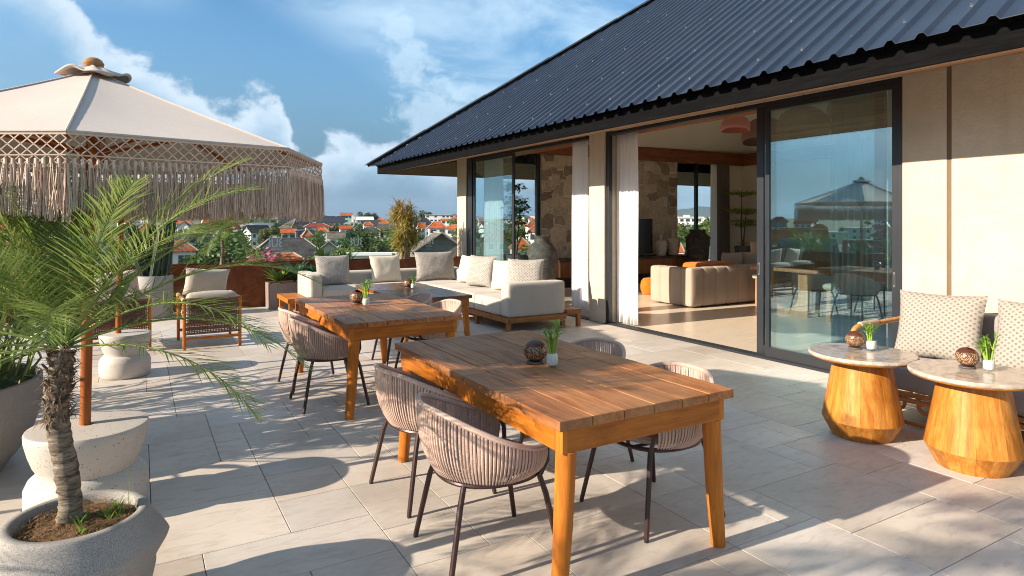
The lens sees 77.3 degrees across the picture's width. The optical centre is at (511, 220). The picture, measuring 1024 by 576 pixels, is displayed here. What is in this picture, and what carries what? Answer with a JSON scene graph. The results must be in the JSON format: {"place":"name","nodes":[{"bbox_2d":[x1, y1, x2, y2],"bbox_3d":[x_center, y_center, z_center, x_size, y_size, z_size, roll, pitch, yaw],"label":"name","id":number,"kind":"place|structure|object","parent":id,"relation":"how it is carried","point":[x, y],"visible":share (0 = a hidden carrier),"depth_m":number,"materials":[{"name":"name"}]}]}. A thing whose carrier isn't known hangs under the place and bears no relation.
{"place":"outdoors","nodes":[
{"label":"outdoors","id":0,"kind":"place"},
{"bbox_2d":[0,0,709,218],"label":"sky","id":1,"kind":"structure","parent":0,"point":[339,84],"materials":[{"name":"blue"}]},
{"bbox_2d":[34,219,708,266],"bbox_3d":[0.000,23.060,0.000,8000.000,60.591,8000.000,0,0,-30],"label":"ground","id":2,"kind":"structure","parent":0,"point":[479,246],"depth_m":279.36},
{"bbox_2d":[171,238,198,263],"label":"house","id":3,"kind":"structure","parent":2,"relation":"on","point":[177,255],"depth_m":103.99,"materials":[{"name":"orange tile"}]},
{"bbox_2d":[177,228,251,263],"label":"leafy tree","id":4,"kind":"object","parent":2,"relation":"on","point":[215,252],"visible":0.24,"depth_m":79.69,"materials":[{"name":"green plant"}]},
{"bbox_2d":[242,225,270,244],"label":"distant house","id":5,"kind":"structure","parent":2,"relation":"on","point":[254,235],"depth_m":290.35,"materials":[{"name":"grey"}]},
{"bbox_2d":[245,247,283,261],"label":"flowering bush","id":6,"kind":"object","parent":2,"relation":"on","point":[264,258],"visible":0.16,"depth_m":74.68,"materials":[{"name":"pink plant"}]},
{"bbox_2d":[255,227,279,243],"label":"leafy tree","id":7,"kind":"object","parent":2,"relation":"on","point":[265,234],"visible":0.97,"depth_m":239.93,"materials":[{"name":"green plant"}]},
{"bbox_2d":[252,238,318,259],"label":"house","id":8,"kind":"structure","parent":2,"relation":"on","point":[302,246],"depth_m":123.50,"materials":[{"name":"grey"}]},
{"bbox_2d":[271,252,306,260],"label":"house","id":9,"kind":"structure","parent":2,"relation":"on","point":[291,256],"depth_m":84.18,"materials":[{"name":"orange tile"}]},
{"bbox_2d":[278,219,313,229],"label":"distant house","id":10,"kind":"structure","parent":2,"relation":"on","point":[301,223],"depth_m":269.40,"materials":[{"name":"grey"}]},
{"bbox_2d":[280,216,345,228],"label":"house","id":11,"kind":"structure","parent":2,"relation":"on","point":[335,220],"depth_m":430.88,"materials":[{"name":"paint"}]},
{"bbox_2d":[327,232,345,246],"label":"house","id":12,"kind":"structure","parent":2,"relation":"on","point":[331,236],"depth_m":189.21,"materials":[{"name":"grey"}]},
{"bbox_2d":[333,237,366,251],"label":"leafy tree","id":13,"kind":"object","parent":2,"relation":"on","point":[343,242],"visible":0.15,"depth_m":119.20,"materials":[{"name":"green plant"}]},
{"bbox_2d":[349,227,391,251],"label":"leafy tree","id":14,"kind":"object","parent":2,"relation":"on","point":[375,245],"visible":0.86,"depth_m":139.16,"materials":[{"name":"green plant"}]},
{"bbox_2d":[339,252,410,258],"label":"building","id":15,"kind":"structure","parent":2,"relation":"on","point":[360,255],"depth_m":69.03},
{"bbox_2d":[410,231,456,256],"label":"house","id":16,"kind":"structure","parent":2,"relation":"on","point":[443,242],"depth_m":91.41,"materials":[{"name":"grey"}]},
{"bbox_2d":[427,222,446,235],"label":"house","id":17,"kind":"structure","parent":2,"relation":"on","point":[437,226],"depth_m":258.04,"materials":[{"name":"orange tile"}]},
{"bbox_2d":[366,0,1023,389],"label":"villa","id":18,"kind":"object","parent":2,"relation":"on","point":[674,84],"visible":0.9,"depth_m":7.05,"materials":[{"name":"beige paint"}]},
{"bbox_2d":[7,306,261,573],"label":"terrace slab","id":19,"kind":"structure","parent":18,"relation":"on","point":[148,447],"depth_m":4.07,"materials":[{"name":"beige tile"}]},
{"bbox_2d":[16,236,433,266],"bbox_3d":[-5.993,0.900,11.576,11.213,1.300,0.050,0,0,-30],"label":"glass balustrade","id":20,"kind":"object","parent":19,"relation":"on","point":[229,259],"visible":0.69,"depth_m":12.43,"materials":[{"name":"white"}]},
{"bbox_2d":[0,256,460,322],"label":"planter wall","id":21,"kind":"structure","parent":19,"relation":"on","point":[243,281],"depth_m":11.51,"materials":[{"name":"metal"}]},
{"bbox_2d":[174,219,257,264],"bbox_3d":[-5.265,0.230,11.571,1.383,1.246,1.205,0,0,6],"label":"palm tree","id":22,"kind":"object","parent":21,"relation":"on","point":[221,237],"visible":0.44,"depth_m":11.46,"materials":[{"name":"green plant"}]},
{"bbox_2d":[384,198,425,258],"bbox_3d":[-2.189,0.157,13.252,0.930,1.393,0.930,0,0,-30],"label":"dracaena clump","id":23,"kind":"object","parent":21,"relation":"on","point":[403,241],"visible":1,"depth_m":13.14,"materials":[{"name":"plant"}]},
{"bbox_2d":[484,158,503,260],"bbox_3d":[-0.388,0.065,13.306,0.076,2.930,0.817,0,0,-30],"label":"curtain","id":24,"kind":"object","parent":18,"relation":"hanging from","point":[493,212],"visible":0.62,"depth_m":13.26,"materials":[{"name":"white fabric"}]},
{"bbox_2d":[473,153,514,258],"bbox_3d":[-0.383,0.121,12.840,0.036,2.810,1.710,0,0,-30],"label":"sliding door","id":25,"kind":"structure","parent":18,"relation":"in","point":[511,154],"depth_m":12.53,"materials":[{"name":"black metal"}]},
{"bbox_2d":[572,135,588,313],"bbox_3d":[1.131,0.065,10.615,0.078,2.930,0.438,0,0,-30],"label":"curtain","id":26,"kind":"object","parent":18,"relation":"hanging from","point":[580,224],"visible":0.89,"depth_m":10.59,"materials":[{"name":"white fabric"}]},
{"bbox_2d":[616,132,637,324],"bbox_3d":[1.662,0.090,9.663,0.076,2.880,0.717,0,0,-30],"label":"curtain","id":27,"kind":"object","parent":18,"relation":"hanging from","point":[627,227],"visible":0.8,"depth_m":9.53,"materials":[{"name":"white fabric"}]},
{"bbox_2d":[710,164,716,259],"bbox_3d":[5.557,-0.010,17.638,0.232,3.080,0.064,0,0,-27],"label":"curtain","id":28,"kind":"object","parent":18,"relation":"hanging from","point":[713,221],"visible":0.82,"depth_m":17.64,"materials":[{"name":"white fabric"}]},
{"bbox_2d":[717,165,729,260],"bbox_3d":[5.886,-0.010,17.818,0.482,3.080,0.075,0,0,-30],"label":"curtain","id":29,"kind":"object","parent":18,"relation":"hanging from","point":[723,225],"visible":0.78,"depth_m":17.79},
{"bbox_2d":[720,107,750,132],"bbox_3d":[3.047,-1.503,8.732,0.390,0.581,0.387,0,0,20],"label":"pendant lamp","id":30,"kind":"object","parent":18,"relation":"hanging from","point":[740,124],"visible":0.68,"depth_m":8.61,"materials":[{"name":"red ceramic"}]},
{"bbox_2d":[741,118,787,145],"bbox_3d":[4.350,-2.346,11.027,0.760,2.046,0.754,0,0,40],"label":"pendant lamp","id":31,"kind":"object","parent":18,"relation":"hanging from","point":[749,138],"visible":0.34,"depth_m":10.84,"materials":[{"name":"ceramic"}]},
{"bbox_2d":[564,282,1022,416],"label":"interior floor","id":32,"kind":"structure","parent":18,"relation":"on","point":[734,325],"depth_m":9.67,"materials":[{"name":"tile"}]},
{"bbox_2d":[506,254,525,260],"bbox_3d":[0.082,1.115,13.000,0.410,0.870,0.409,0,0,-30],"label":"plant pot","id":33,"kind":"object","parent":32,"relation":"on","point":[519,256],"visible":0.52,"depth_m":12.85,"materials":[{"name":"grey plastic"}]},
{"bbox_2d":[499,179,532,254],"bbox_3d":[0.088,-0.051,13.021,0.752,1.608,0.678,0,0,-30],"label":"indoor tree","id":34,"kind":"object","parent":33,"relation":"on","point":[519,209],"visible":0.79,"depth_m":12.98,"materials":[{"name":"green plant"}]},
{"bbox_2d":[526,235,557,279],"bbox_3d":[0.608,0.925,13.052,0.643,1.250,0.642,0,0,-30],"label":"clay jar","id":35,"kind":"object","parent":32,"relation":"on","point":[541,247],"visible":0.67,"depth_m":12.82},
{"bbox_2d":[555,254,686,287],"bbox_3d":[2.802,1.220,15.852,4.330,0.660,0.600,0,0,-30],"label":"media console","id":36,"kind":"object","parent":32,"relation":"on","point":[564,267],"visible":0.29,"depth_m":15.82,"materials":[{"name":"brown wood"}]},
{"bbox_2d":[638,219,652,253],"bbox_3d":[2.928,0.420,15.954,1.450,0.940,0.150,0,0,-30],"label":"television","id":37,"kind":"object","parent":36,"relation":"on","point":[645,235],"visible":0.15,"depth_m":16.16,"materials":[{"name":"black metal"}]},
{"bbox_2d":[654,234,667,255],"bbox_3d":[3.792,0.607,16.310,0.339,0.566,0.338,0,0,-30],"label":"vase","id":38,"kind":"object","parent":36,"relation":"on","point":[660,245],"visible":1,"depth_m":16.19,"materials":[{"name":"white ceramic"}]},
{"bbox_2d":[666,230,679,255],"bbox_3d":[4.163,0.558,16.526,0.356,0.664,0.356,0,0,-30],"label":"vase","id":39,"kind":"object","parent":36,"relation":"on","point":[673,244],"visible":0.98,"depth_m":16.40,"materials":[{"name":"white ceramic"}]},
{"bbox_2d":[640,277,650,294],"bbox_3d":[2.876,1.370,13.466,0.353,0.360,0.353,0,0,-30],"label":"round pouf","id":40,"kind":"object","parent":32,"relation":"on","point":[645,286],"visible":0.61,"depth_m":13.34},
{"bbox_2d":[685,229,710,261],"bbox_3d":[4.733,0.885,16.303,0.599,1.330,0.601,0,0,-30],"label":"clay jar","id":41,"kind":"object","parent":32,"relation":"on","point":[697,244],"visible":0.76,"depth_m":16.08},
{"bbox_2d":[651,260,820,306],"bbox_3d":[4.231,1.177,13.303,3.912,0.705,2.468,0,0,-30],"label":"tufted sofa","id":42,"kind":"object","parent":32,"relation":"on","point":[701,286],"visible":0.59,"depth_m":11.74,"materials":[{"name":"fabric"}]},
{"bbox_2d":[682,260,734,266],"bbox_3d":[3.808,0.867,12.355,0.942,0.197,0.600,0,0,-30],"label":"throw blanket","id":43,"kind":"object","parent":42,"relation":"on","point":[703,263],"visible":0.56,"depth_m":12.17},
{"bbox_2d":[721,252,741,264],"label":"pillow","id":44,"kind":"object","parent":42,"relation":"on","point":[735,258],"visible":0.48,"depth_m":12.49,"materials":[{"name":"fabric"}]},
{"bbox_2d":[742,252,756,263],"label":"pillow","id":45,"kind":"object","parent":42,"relation":"on","point":[749,257],"visible":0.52,"depth_m":12.73,"materials":[{"name":"fabric"}]},
{"bbox_2d":[771,242,799,262],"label":"pillow","id":46,"kind":"object","parent":42,"relation":"on","point":[785,252],"visible":0.69,"depth_m":13.42,"materials":[{"name":"fabric"}]},
{"bbox_2d":[752,273,794,305],"bbox_3d":[4.798,1.253,11.749,0.540,0.594,0.540,0,0,-30],"label":"dining stool","id":47,"kind":"object","parent":32,"relation":"on","point":[785,288],"visible":0.45,"depth_m":11.60,"materials":[{"name":"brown wood"}]},
{"bbox_2d":[750,262,830,317],"bbox_3d":[5.634,1.163,11.206,2.800,0.775,1.280,0,0,-30],"label":"dining table","id":48,"kind":"object","parent":32,"relation":"on","point":[801,307],"visible":0.45,"depth_m":10.40,"materials":[{"name":"brown wood"}]},
{"bbox_2d":[822,283,830,321],"bbox_3d":[5.165,1.253,9.823,0.540,0.594,0.540,0,0,-30],"label":"dining stool","id":49,"kind":"object","parent":32,"relation":"on","point":[827,287],"visible":0.23,"depth_m":9.85,"materials":[{"name":"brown wood"}]},
{"bbox_3d":[6.321,1.240,17.549,0.600,0.620,0.500,0,0,-30],"label":"side stand","id":50,"kind":"object","parent":32,"relation":"on","visible":0},
{"bbox_2d":[734,245,750,253],"bbox_3d":[6.321,0.806,17.549,0.431,0.245,0.431,0,0,-30],"label":"plant pot","id":51,"kind":"object","parent":50,"relation":"on","point":[739,248],"visible":0.68,"depth_m":17.37,"materials":[{"name":"grey plastic"}]},
{"bbox_2d":[723,189,756,245],"bbox_3d":[6.294,-0.078,17.526,1.004,1.602,0.987,0,0,-30],"label":"indoor tree","id":52,"kind":"object","parent":51,"relation":"in","point":[740,224],"visible":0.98,"depth_m":17.51,"materials":[{"name":"green plant"}]},
{"bbox_2d":[776,94,830,139],"bbox_3d":[4.727,-2.407,10.378,0.833,2.092,0.840,0,0,0],"label":"pendant lamp","id":53,"kind":"object","parent":18,"relation":"hanging from","point":[803,122],"visible":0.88,"depth_m":10.09,"materials":[{"name":"wicker"}]},
{"bbox_2d":[757,91,885,354],"bbox_3d":[3.194,0.121,6.744,0.041,2.810,1.455,0,0,-30],"label":"sliding door","id":54,"kind":"structure","parent":18,"relation":"in","point":[879,97],"depth_m":6.18,"materials":[{"name":"black metal"}]},
{"bbox_2d":[765,83,896,369],"bbox_3d":[3.230,0.121,6.586,0.041,2.810,1.454,0,0,-30],"label":"sliding door","id":55,"kind":"structure","parent":18,"relation":"in","point":[805,359],"depth_m":6.78,"materials":[{"name":"glass"}]},
{"bbox_2d":[830,91,886,343],"bbox_3d":[3.605,0.090,6.675,0.075,2.880,0.617,0,0,-30],"label":"curtain","id":56,"kind":"object","parent":18,"relation":"hanging from","point":[852,215],"visible":0.63,"depth_m":6.73,"materials":[{"name":"fabric"}]},
{"bbox_2d":[887,90,891,347],"bbox_3d":[3.758,0.090,6.231,0.059,2.880,0.217,0,0,-34],"label":"curtain","id":57,"kind":"object","parent":18,"relation":"hanging from","point":[889,200],"visible":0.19,"depth_m":6.29,"materials":[{"name":"white fabric"}]},
{"bbox_2d":[0,306,1023,575],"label":"terrace paving","id":58,"kind":"structure","parent":0,"point":[284,488],"depth_m":3.68,"materials":[{"name":"tile"}]},
{"bbox_2d":[0,362,43,466],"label":"bowl planter","id":59,"kind":"object","parent":58,"relation":"on","point":[20,407],"visible":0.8,"depth_m":3.90,"materials":[{"name":"concrete"}]},
{"bbox_2d":[0,342,35,387],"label":"rosette plant","id":60,"kind":"object","parent":59,"relation":"on","point":[5,381],"visible":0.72,"depth_m":3.92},
{"bbox_2d":[0,213,138,389],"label":"broad leaf plant","id":61,"kind":"object","parent":59,"relation":"on","point":[27,370],"visible":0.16,"depth_m":4.10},
{"bbox_2d":[0,489,169,575],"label":"palm pot","id":62,"kind":"object","parent":58,"relation":"on","point":[35,540],"visible":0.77,"depth_m":2.31,"materials":[{"name":"grey stone"}]},
{"bbox_2d":[64,467,133,533],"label":"weeds","id":63,"kind":"object","parent":62,"relation":"on","point":[106,512],"visible":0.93,"depth_m":2.44,"materials":[{"name":"green plant"}]},
{"bbox_2d":[0,155,328,523],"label":"palm tree","id":64,"kind":"object","parent":62,"relation":"in","point":[54,290],"visible":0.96,"depth_m":2.37,"materials":[{"name":"green plant"}]},
{"bbox_2d":[22,409,148,510],"bbox_3d":[-2.267,1.319,3.425,0.566,0.462,0.566,0,0,-30],"label":"umbrella stand","id":65,"kind":"object","parent":58,"relation":"on","point":[108,444],"visible":0.71,"depth_m":3.27,"materials":[{"name":"concrete"}]},
{"bbox_2d":[0,57,324,425],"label":"fringed umbrella","id":66,"kind":"object","parent":65,"relation":"on","point":[93,118],"visible":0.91,"depth_m":2.92,"materials":[{"name":"beige fabric"}]},
{"bbox_2d":[93,293,151,349],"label":"lounge chair","id":67,"kind":"object","parent":58,"relation":"on","point":[108,325],"visible":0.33,"depth_m":7.59,"materials":[{"name":"wicker"}]},
{"bbox_2d":[94,270,139,293],"bbox_3d":[-4.797,0.780,7.760,0.500,0.360,0.165,-5,16,-21],"label":"pillow","id":68,"kind":"object","parent":67,"relation":"on","point":[133,284],"visible":0.16,"depth_m":7.76,"materials":[{"name":"fabric"}]},
{"bbox_2d":[98,329,150,379],"bbox_3d":[-3.879,1.335,6.420,0.453,0.430,0.453,0,0,-30],"label":"umbrella stand","id":69,"kind":"object","parent":58,"relation":"on","point":[114,363],"visible":0.9,"depth_m":6.25,"materials":[{"name":"concrete"}]},
{"bbox_2d":[0,172,246,332],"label":"fringed umbrella","id":70,"kind":"object","parent":69,"relation":"on","point":[118,321],"visible":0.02,"depth_m":6.37,"materials":[{"name":"beige fabric"}]},
{"bbox_2d":[138,274,172,318],"bbox_3d":[-5.764,1.214,10.321,0.536,0.672,0.536,0,0,-30],"label":"cactus pot","id":71,"kind":"object","parent":58,"relation":"on","point":[158,309],"visible":0.45,"depth_m":10.12,"materials":[{"name":"grey stone"}]},
{"bbox_2d":[124,218,175,276],"bbox_3d":[-5.838,0.441,10.312,0.753,1.021,0.370,0,0,-30],"label":"cactus","id":72,"kind":"object","parent":71,"relation":"on","point":[161,266],"visible":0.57,"depth_m":10.28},
{"bbox_2d":[176,290,241,350],"bbox_3d":[-3.868,1.205,8.156,0.672,0.689,0.849,0,0,-32],"label":"lounge chair","id":73,"kind":"object","parent":58,"relation":"on","point":[200,325],"visible":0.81,"depth_m":7.82,"materials":[{"name":"wicker"}]},
{"bbox_2d":[183,268,229,294],"bbox_3d":[-3.848,0.770,8.058,0.520,0.360,0.165,6,10,-37],"label":"pillow","id":74,"kind":"object","parent":73,"relation":"on","point":[216,279],"visible":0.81,"depth_m":7.99,"materials":[{"name":"fabric"}]},
{"bbox_2d":[265,280,297,309],"bbox_3d":[-3.798,1.327,11.671,1.245,0.447,0.520,0,0,-30],"label":"stone planter box","id":75,"kind":"object","parent":58,"relation":"on","point":[273,289],"visible":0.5,"depth_m":11.26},
{"bbox_2d":[262,267,292,282],"bbox_3d":[-4.199,0.953,11.379,0.696,0.314,0.639,0,0,26],"label":"agave plant","id":76,"kind":"object","parent":75,"relation":"on","point":[278,277],"visible":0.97,"depth_m":11.34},
{"bbox_2d":[277,261,309,280],"bbox_3d":[-3.938,0.901,11.620,0.701,0.378,0.669,0,0,7],"label":"agave plant","id":77,"kind":"object","parent":75,"relation":"in","point":[294,277],"visible":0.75,"depth_m":11.53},
{"bbox_2d":[278,307,346,393],"bbox_3d":[-1.904,1.180,6.086,0.603,0.740,0.678,0,0,-33],"label":"woven chair","id":78,"kind":"object","parent":58,"relation":"on","point":[284,314],"visible":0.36,"depth_m":5.88,"materials":[{"name":"brown wicker"}]},
{"bbox_2d":[289,316,369,413],"bbox_3d":[-1.593,1.180,5.481,0.603,0.740,0.678,0,0,-30],"label":"woven chair","id":79,"kind":"object","parent":58,"relation":"on","point":[329,346],"visible":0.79,"depth_m":5.22,"materials":[{"name":"brown wicker"}]},
{"bbox_2d":[295,293,461,419],"bbox_3d":[-1.330,1.173,6.004,0.981,0.759,1.919,0,0,-30],"label":"plank table","id":80,"kind":"object","parent":58,"relation":"on","point":[382,317],"visible":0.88,"depth_m":5.37,"materials":[{"name":"brown wood"}]},
{"bbox_2d":[350,290,363,303],"bbox_3d":[-1.486,0.727,6.133,0.133,0.132,0.134,0,0,45],"label":"shell lantern","id":81,"kind":"object","parent":80,"relation":"on","point":[356,296],"visible":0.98,"depth_m":6.09,"materials":[{"name":"ceramic"}]},
{"bbox_2d":[355,279,374,304],"bbox_3d":[-1.349,0.667,5.980,0.209,0.251,0.197,0,0,37],"label":"bamboo jar","id":82,"kind":"object","parent":80,"relation":"on","point":[365,300],"visible":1,"depth_m":5.96,"materials":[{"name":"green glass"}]},
{"bbox_2d":[371,292,432,365],"bbox_3d":[-1.182,1.180,7.061,0.603,0.740,0.678,0,0,-28],"label":"woven chair","id":83,"kind":"object","parent":58,"relation":"on","point":[424,297],"visible":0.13,"depth_m":7.17,"materials":[{"name":"wicker"}]},
{"bbox_2d":[355,282,471,341],"bbox_3d":[-1.415,1.251,8.847,0.926,0.603,2.019,0,0,-30],"label":"plank table","id":84,"kind":"object","parent":58,"relation":"on","point":[402,291],"visible":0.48,"depth_m":8.49,"materials":[{"name":"brown wood"}]},
{"bbox_2d":[394,299,461,368],"bbox_3d":[-0.811,1.180,6.422,0.603,0.740,0.678,0,0,-31],"label":"woven chair","id":85,"kind":"object","parent":58,"relation":"on","point":[456,304],"visible":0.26,"depth_m":6.48,"materials":[{"name":"beige wicker"}]},
{"bbox_2d":[277,267,580,331],"bbox_3d":[-1.496,1.201,10.132,3.610,0.698,3.791,0,0,-30],"label":"corner sofa","id":86,"kind":"object","parent":58,"relation":"on","point":[509,303],"visible":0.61,"depth_m":9.30,"materials":[{"name":"fabric"}]},
{"bbox_2d":[314,255,350,285],"bbox_3d":[-3.068,0.851,10.976,0.600,0.540,0.174,0,-16,-30],"label":"pillow","id":87,"kind":"object","parent":86,"relation":"on","point":[332,270],"visible":0.95,"depth_m":10.91,"materials":[{"name":"grey fabric"}]},
{"bbox_2d":[369,255,401,282],"bbox_3d":[-2.259,0.860,11.454,0.580,0.500,0.164,0,-15,-32],"label":"pillow","id":88,"kind":"object","parent":86,"relation":"on","point":[385,268],"visible":0.99,"depth_m":11.38,"materials":[{"name":"beige fabric"}]},
{"bbox_2d":[414,251,455,280],"bbox_3d":[-1.419,0.830,11.840,0.780,0.540,0.188,0,-15,-26],"label":"pillow","id":89,"kind":"object","parent":86,"relation":"on","point":[434,265],"visible":1,"depth_m":11.76,"materials":[{"name":"grey fabric"}]},
{"bbox_2d":[457,255,470,281],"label":"pillow","id":90,"kind":"object","parent":86,"relation":"on","point":[463,269],"visible":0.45,"depth_m":11.22,"materials":[{"name":"beige fabric"}]},
{"bbox_2d":[466,255,496,287],"bbox_3d":[-0.519,0.840,10.708,0.560,0.540,0.183,0,-15,36],"label":"pillow","id":91,"kind":"object","parent":86,"relation":"on","point":[480,271],"visible":0.96,"depth_m":10.62,"materials":[{"name":"grey fabric"}]},
{"bbox_2d":[491,259,517,289],"bbox_3d":[-0.124,0.860,10.127,0.500,0.500,0.174,-5,-16,39],"label":"pillow","id":92,"kind":"object","parent":86,"relation":"on","point":[500,274],"visible":0.62,"depth_m":10.10,"materials":[{"name":"beige fabric"}]},
{"bbox_2d":[508,259,543,281],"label":"pillow","id":93,"kind":"object","parent":86,"relation":"on","point":[525,270],"visible":0.67,"depth_m":9.52,"materials":[{"name":"grey fabric"}]},
{"bbox_2d":[369,363,496,518],"bbox_3d":[-0.486,1.180,3.694,0.603,0.740,0.678,0,0,-34],"label":"woven chair","id":94,"kind":"object","parent":58,"relation":"on","point":[401,416],"visible":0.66,"depth_m":3.45,"materials":[{"name":"wicker"}]},
{"bbox_2d":[413,392,552,575],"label":"woven chair","id":95,"kind":"object","parent":58,"relation":"on","point":[477,450],"visible":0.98,"depth_m":2.76,"materials":[{"name":"wicker"}]},
{"bbox_2d":[395,330,733,575],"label":"plank table","id":96,"kind":"object","parent":58,"relation":"on","point":[573,402],"visible":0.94,"depth_m":3.02,"materials":[{"name":"brown wood"}]},
{"bbox_2d":[523,339,546,363],"bbox_3d":[0.130,0.727,3.579,0.135,0.132,0.133,0,0,20],"label":"shell lantern","id":97,"kind":"object","parent":96,"relation":"on","point":[535,351],"visible":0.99,"depth_m":3.53,"materials":[{"name":"ceramic"}]},
{"bbox_2d":[536,319,565,364],"bbox_3d":[0.217,0.663,3.495,0.222,0.259,0.143,0,0,-23],"label":"bamboo jar","id":98,"kind":"object","parent":96,"relation":"on","point":[552,357],"visible":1,"depth_m":3.48,"materials":[{"name":"green plant"}]},
{"bbox_2d":[519,337,633,461],"bbox_3d":[0.430,1.180,4.207,0.603,0.740,0.678,0,0,-34],"label":"woven chair","id":99,"kind":"object","parent":58,"relation":"on","point":[618,348],"visible":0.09,"depth_m":4.37,"materials":[{"name":"wicker"}]},
{"bbox_2d":[579,361,724,542],"bbox_3d":[0.767,1.180,3.458,0.603,0.740,0.678,0,0,-30],"label":"woven chair","id":100,"kind":"object","parent":58,"relation":"on","point":[689,437],"visible":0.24,"depth_m":3.20,"materials":[{"name":"wicker"}]},
{"bbox_2d":[808,343,919,443],"bbox_3d":[2.535,1.250,4.635,0.706,0.600,0.706,0,0,-30],"label":"round table","id":101,"kind":"object","parent":58,"relation":"on","point":[861,403],"visible":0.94,"depth_m":4.45,"materials":[{"name":"brown wood"}]},
{"bbox_2d":[845,331,865,348],"bbox_3d":[2.554,0.882,4.762,0.134,0.132,0.133,0,0,0],"label":"shell lantern","id":102,"kind":"object","parent":101,"relation":"on","point":[855,339],"visible":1,"depth_m":4.72,"materials":[{"name":"ceramic"}]},
{"bbox_2d":[858,319,878,348],"bbox_3d":[2.613,0.834,4.702,0.188,0.228,0.165,0,0,-30],"label":"bamboo jar","id":103,"kind":"object","parent":101,"relation":"on","point":[870,343],"visible":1,"depth_m":4.68,"materials":[{"name":"green plant"}]},
{"bbox_2d":[851,313,1023,429],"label":"rattan bench","id":104,"kind":"object","parent":58,"relation":"on","point":[908,382],"visible":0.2,"depth_m":4.83,"materials":[{"name":"wicker"}]},
{"bbox_2d":[894,289,987,361],"bbox_3d":[3.438,0.850,5.154,0.194,0.560,0.620,23,-15,-38],"label":"pillow","id":105,"kind":"object","parent":104,"relation":"on","point":[935,326],"visible":0.9,"depth_m":5.08,"materials":[{"name":"fabric"}]},
{"bbox_2d":[992,299,1023,369],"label":"pillow","id":106,"kind":"object","parent":104,"relation":"on","point":[1009,350],"visible":0.86,"depth_m":4.68,"materials":[{"name":"fabric"}]},
{"bbox_2d":[907,359,1023,478],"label":"round table","id":107,"kind":"object","parent":58,"relation":"on","point":[972,428],"visible":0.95,"depth_m":3.87,"materials":[{"name":"brown wood"}]},
{"bbox_2d":[955,347,979,368],"bbox_3d":[2.945,0.882,4.139,0.133,0.132,0.134,0,0,40],"label":"shell lantern","id":108,"kind":"object","parent":107,"relation":"on","point":[967,357],"visible":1,"depth_m":4.10,"materials":[{"name":"ceramic"}]},
{"bbox_2d":[972,331,1000,369],"bbox_3d":[3.014,0.826,4.058,0.210,0.243,0.164,0,0,5],"label":"bamboo jar","id":109,"kind":"object","parent":107,"relation":"on","point":[988,363],"visible":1,"depth_m":4.04,"materials":[{"name":"green plant"}]},
{"bbox_2d":[677,206,709,217],"bbox_3d":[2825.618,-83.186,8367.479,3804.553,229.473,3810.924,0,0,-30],"label":"hills","id":110,"kind":"structure","parent":0,"point":[704,212],"depth_m":8260.86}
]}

